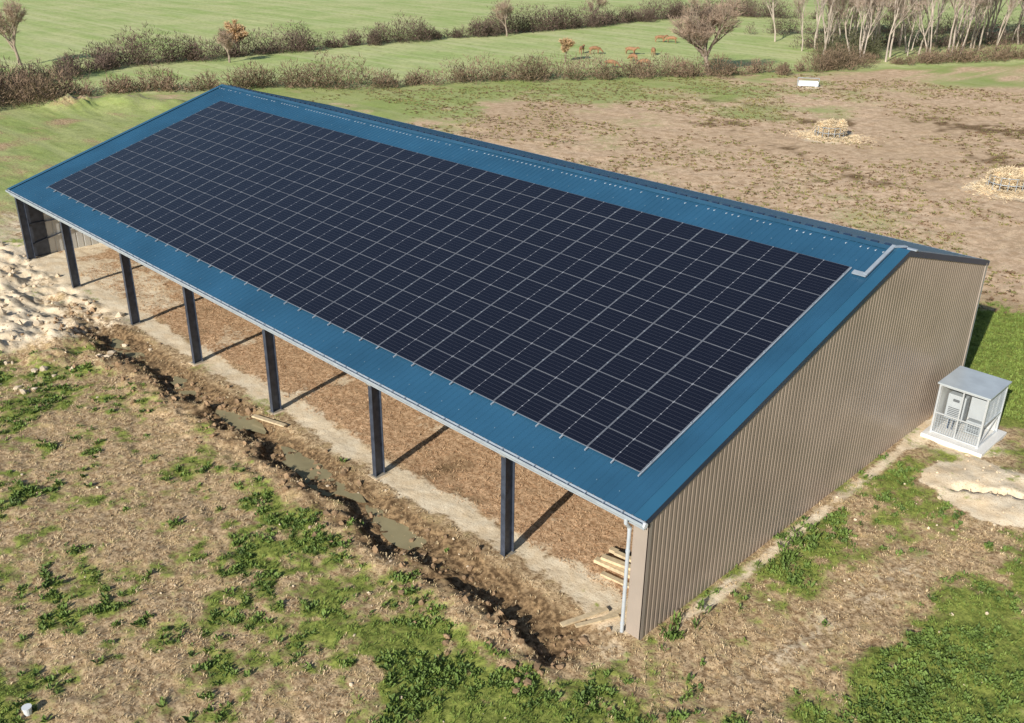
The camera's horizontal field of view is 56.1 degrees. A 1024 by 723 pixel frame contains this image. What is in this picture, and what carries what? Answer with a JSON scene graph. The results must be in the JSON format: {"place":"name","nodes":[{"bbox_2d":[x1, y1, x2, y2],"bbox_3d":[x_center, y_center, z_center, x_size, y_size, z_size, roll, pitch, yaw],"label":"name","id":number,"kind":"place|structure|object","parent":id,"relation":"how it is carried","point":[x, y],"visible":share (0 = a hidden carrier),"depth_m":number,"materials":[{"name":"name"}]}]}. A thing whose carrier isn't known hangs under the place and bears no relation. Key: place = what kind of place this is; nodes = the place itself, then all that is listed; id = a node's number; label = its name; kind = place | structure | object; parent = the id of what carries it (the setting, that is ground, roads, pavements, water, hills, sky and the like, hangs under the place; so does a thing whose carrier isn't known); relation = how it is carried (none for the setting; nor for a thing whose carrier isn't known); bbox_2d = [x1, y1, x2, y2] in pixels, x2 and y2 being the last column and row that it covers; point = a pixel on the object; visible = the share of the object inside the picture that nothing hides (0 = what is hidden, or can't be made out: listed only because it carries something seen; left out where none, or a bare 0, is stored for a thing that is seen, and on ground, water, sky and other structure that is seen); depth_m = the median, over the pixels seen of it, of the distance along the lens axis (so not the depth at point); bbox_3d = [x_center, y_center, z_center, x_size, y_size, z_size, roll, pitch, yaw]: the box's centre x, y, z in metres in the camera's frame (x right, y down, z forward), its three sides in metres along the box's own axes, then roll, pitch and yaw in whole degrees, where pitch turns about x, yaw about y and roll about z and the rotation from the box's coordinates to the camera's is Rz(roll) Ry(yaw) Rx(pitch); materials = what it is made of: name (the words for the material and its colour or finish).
{"place":"outdoors","nodes":[
{"label":"outdoors","id":0,"kind":"place"},
{"bbox_2d":[0,0,1023,722],"bbox_3d":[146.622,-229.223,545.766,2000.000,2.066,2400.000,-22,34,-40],"label":"ground","id":1,"kind":"structure","parent":0,"point":[38,138],"depth_m":43.07,"materials":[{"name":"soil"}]},
{"bbox_2d":[0,0,30,64],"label":"bare tree","id":2,"kind":"object","parent":1,"relation":"on","point":[14,19],"visible":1,"depth_m":146.87,"materials":[{"name":"brown plant"}]},
{"bbox_2d":[21,703,31,715],"bbox_3d":[-14.973,10.775,29.707,0.300,0.280,0.300,-22,34,-40],"label":"white bucket","id":3,"kind":"object","parent":1,"relation":"on","point":[26,709],"visible":1,"depth_m":29.63,"materials":[{"name":"plastic"}]},
{"bbox_2d":[0,65,76,108],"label":"hedgerow","id":4,"kind":"object","parent":1,"relation":"on","point":[36,95],"visible":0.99,"depth_m":120.04,"materials":[{"name":"brown plant"}]},
{"bbox_2d":[0,242,151,398],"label":"rocks","id":5,"kind":"object","parent":1,"relation":"on","point":[9,269],"visible":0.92,"depth_m":57.26,"materials":[{"name":"stone"}]},
{"bbox_2d":[110,338,144,359],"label":"puddle","id":6,"kind":"object","parent":1,"relation":"on","point":[116,343],"visible":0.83,"depth_m":55.16,"materials":[{"name":"liquid"}]},
{"bbox_2d":[170,376,202,396],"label":"puddle","id":7,"kind":"object","parent":1,"relation":"on","point":[179,380],"visible":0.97,"depth_m":51.10,"materials":[{"name":"liquid"}]},
{"bbox_2d":[216,26,234,62],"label":"bare tree","id":8,"kind":"object","parent":1,"relation":"on","point":[225,39],"visible":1,"depth_m":153.24,"materials":[{"name":"brown plant"}]},
{"bbox_2d":[223,19,249,54],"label":"autumn tree","id":9,"kind":"object","parent":1,"relation":"on","point":[238,31],"visible":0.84,"depth_m":161.89,"materials":[{"name":"orange plant"}]},
{"bbox_2d":[213,404,265,433],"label":"puddle","id":10,"kind":"object","parent":1,"relation":"on","point":[231,418],"visible":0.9,"depth_m":47.22,"materials":[{"name":"liquid"}]},
{"bbox_2d":[252,414,286,426],"bbox_3d":[-11.836,2.882,46.853,2.162,0.160,0.220,15,29,28],"label":"timber plank","id":11,"kind":"object","parent":1,"relation":"on","point":[271,421],"visible":1,"depth_m":46.78,"materials":[{"name":"brown wood"}]},
{"bbox_2d":[20,299,610,696],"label":"earth clods","id":12,"kind":"object","parent":1,"relation":"on","point":[583,639],"visible":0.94,"depth_m":40.52,"materials":[{"name":"brown soil"}]},
{"bbox_2d":[281,446,365,502],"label":"puddle","id":13,"kind":"object","parent":1,"relation":"on","point":[300,464],"visible":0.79,"depth_m":43.22,"materials":[{"name":"liquid"}]},
{"bbox_2d":[78,260,633,601],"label":"straw litter","id":14,"kind":"object","parent":1,"relation":"on","point":[419,427],"visible":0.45,"depth_m":46.49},
{"bbox_2d":[365,505,429,550],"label":"puddle","id":15,"kind":"object","parent":1,"relation":"on","point":[397,531],"visible":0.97,"depth_m":39.20,"materials":[{"name":"liquid"}]},
{"bbox_2d":[0,0,802,100],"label":"hedgerow","id":16,"kind":"object","parent":1,"relation":"on","point":[555,22],"visible":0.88,"depth_m":175.75,"materials":[{"name":"green plant"}]},
{"bbox_2d":[0,43,876,100],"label":"hedgerow","id":17,"kind":"object","parent":1,"relation":"on","point":[528,75],"visible":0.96,"depth_m":137.94,"materials":[{"name":"plant"}]},
{"bbox_2d":[5,84,989,639],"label":"open sided barn","id":18,"kind":"structure","parent":1,"relation":"on","point":[837,384],"depth_m":40.33,"materials":[{"name":"blue metal"}]},
{"bbox_2d":[46,101,851,476],"bbox_3d":[-8.648,-7.736,51.862,13.557,4.223,50.235,-22,34,-40],"label":"solar panel array","id":19,"kind":"object","parent":18,"relation":"on","point":[640,341],"visible":1,"depth_m":44.59,"materials":[{"name":"glass"}]},
{"bbox_2d":[492,0,513,35],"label":"bare tree","id":20,"kind":"object","parent":1,"relation":"on","point":[507,11],"visible":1,"depth_m":190.69,"materials":[{"name":"brown plant"}]},
{"bbox_2d":[0,362,1009,722],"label":"stones","id":21,"kind":"object","parent":1,"relation":"on","point":[458,554],"visible":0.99,"depth_m":36.25,"materials":[{"name":"grey stone"}]},
{"bbox_2d":[0,363,1023,722],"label":"grass","id":22,"kind":"structure","parent":1,"relation":"on","point":[876,661],"depth_m":32.95,"materials":[{"name":"green plant"}]},
{"bbox_2d":[0,302,1023,722],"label":"weeds","id":23,"kind":"object","parent":1,"relation":"on","point":[796,576],"visible":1,"depth_m":32.99,"materials":[{"name":"green plant"}]},
{"bbox_2d":[558,37,575,61],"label":"tree","id":24,"kind":"object","parent":1,"relation":"on","point":[566,43],"visible":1,"depth_m":158.96,"materials":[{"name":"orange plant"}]},
{"bbox_2d":[579,44,584,53],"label":"cow","id":25,"kind":"object","parent":1,"relation":"on","point":[581,47],"visible":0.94,"depth_m":169.55},
{"bbox_2d":[560,606,626,627],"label":"loose planks","id":26,"kind":"object","parent":1,"relation":"on","point":[613,615],"visible":0.88,"depth_m":33.91,"materials":[{"name":"brown wood"}]},
{"bbox_2d":[589,46,603,53],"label":"cow","id":27,"kind":"object","parent":1,"relation":"on","point":[597,48],"visible":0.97,"depth_m":169.04},
{"bbox_2d":[586,0,607,11],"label":"bare tree","id":28,"kind":"object","parent":1,"relation":"on","point":[600,3],"visible":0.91,"depth_m":210.81,"materials":[{"name":"brown plant"}]},
{"bbox_2d":[594,547,630,587],"bbox_3d":[4.508,7.879,36.309,2.985,0.310,1.681,18,30,33],"label":"wood plank stack","id":29,"kind":"object","parent":1,"relation":"on","point":[611,563],"visible":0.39,"depth_m":36.58,"materials":[{"name":"beige wood"}]},
{"bbox_2d":[604,59,620,66],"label":"cow","id":30,"kind":"object","parent":1,"relation":"on","point":[610,62],"visible":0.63,"depth_m":153.81},
{"bbox_2d":[625,47,639,53],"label":"cow","id":31,"kind":"object","parent":1,"relation":"on","point":[633,49],"visible":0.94,"depth_m":168.91},
{"bbox_2d":[627,53,637,61],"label":"cow","id":32,"kind":"object","parent":1,"relation":"on","point":[634,55],"visible":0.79,"depth_m":160.97},
{"bbox_2d":[654,35,667,41],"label":"cow","id":33,"kind":"object","parent":1,"relation":"on","point":[660,36],"visible":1,"depth_m":185.79},
{"bbox_2d":[309,74,1023,313],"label":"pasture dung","id":34,"kind":"object","parent":1,"relation":"on","point":[898,235],"visible":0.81,"depth_m":109.38,"materials":[{"name":"brown soil"}]},
{"bbox_2d":[312,73,1023,314],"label":"pasture clumps","id":35,"kind":"object","parent":1,"relation":"on","point":[802,163],"visible":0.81,"depth_m":109.26,"materials":[{"name":"brown plant"}]},
{"bbox_2d":[663,36,676,42],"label":"cow","id":36,"kind":"object","parent":1,"relation":"on","point":[672,37],"visible":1,"depth_m":185.11},
{"bbox_2d":[667,0,749,74],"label":"oak tree","id":37,"kind":"object","parent":1,"relation":"on","point":[700,32],"visible":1,"depth_m":145.14,"materials":[{"name":"brown plant"}]},
{"bbox_2d":[656,522,819,650],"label":"wall weeds","id":38,"kind":"object","parent":1,"relation":"on","point":[675,634],"depth_m":37.01,"materials":[{"name":"green plant"}]},
{"bbox_2d":[797,77,819,86],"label":"water trough","id":39,"kind":"object","parent":1,"relation":"on","point":[807,83],"visible":0.99,"depth_m":139.82,"materials":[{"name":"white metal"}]},
{"bbox_2d":[780,118,884,143],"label":"hay feeder","id":40,"kind":"object","parent":1,"relation":"on","point":[832,127],"visible":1,"depth_m":107.45,"materials":[{"name":"plant"}]},
{"bbox_2d":[814,27,885,58],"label":"evergreen bush","id":41,"kind":"object","parent":1,"relation":"on","point":[870,48],"visible":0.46,"depth_m":167.84,"materials":[{"name":"plant"}]},
{"bbox_2d":[847,0,863,35],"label":"bare tree","id":42,"kind":"object","parent":1,"relation":"on","point":[855,16],"visible":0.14,"depth_m":197.77,"materials":[{"name":"brown plant"}]},
{"bbox_2d":[810,0,917,21],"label":"hedgerow","id":43,"kind":"object","parent":1,"relation":"on","point":[891,9],"visible":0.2,"depth_m":231.50,"materials":[{"name":"plant"}]},
{"bbox_2d":[743,6,1022,35],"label":"undergrowth","id":44,"kind":"object","parent":1,"relation":"on","point":[791,30],"visible":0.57,"depth_m":203.18,"materials":[{"name":"plant"}]},
{"bbox_2d":[759,0,1023,62],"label":"bare tree grove","id":45,"kind":"object","parent":1,"relation":"on","point":[869,9],"visible":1,"depth_m":171.26,"materials":[{"name":"brown plant"}]},
{"bbox_2d":[789,22,1023,48],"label":"undergrowth","id":46,"kind":"object","parent":1,"relation":"on","point":[947,37],"visible":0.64,"depth_m":185.18,"materials":[{"name":"brown plant"}]},
{"bbox_2d":[801,39,1023,65],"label":"undergrowth","id":47,"kind":"object","parent":1,"relation":"on","point":[969,56],"visible":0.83,"depth_m":164.69,"materials":[{"name":"plant"}]},
{"bbox_2d":[891,443,1016,525],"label":"stones","id":48,"kind":"object","parent":1,"relation":"on","point":[978,480],"visible":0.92,"depth_m":42.42,"materials":[{"name":"beige stone"}]},
{"bbox_2d":[920,366,1011,457],"bbox_3d":[21.835,2.335,45.919,3.100,3.010,2.900,-22,34,-40],"label":"inverter enclosure","id":49,"kind":"object","parent":1,"relation":"on","point":[967,413],"visible":1,"depth_m":45.67,"materials":[{"name":"metal"}]},
{"bbox_2d":[955,164,1023,203],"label":"hay feeder","id":50,"kind":"object","parent":1,"relation":"on","point":[1012,177],"visible":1,"depth_m":87.39,"materials":[{"name":"plant"}]},
{"bbox_2d":[965,301,1023,422],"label":"grass","id":51,"kind":"structure","parent":1,"relation":"on","point":[973,348],"depth_m":55.57,"materials":[{"name":"green plant"}]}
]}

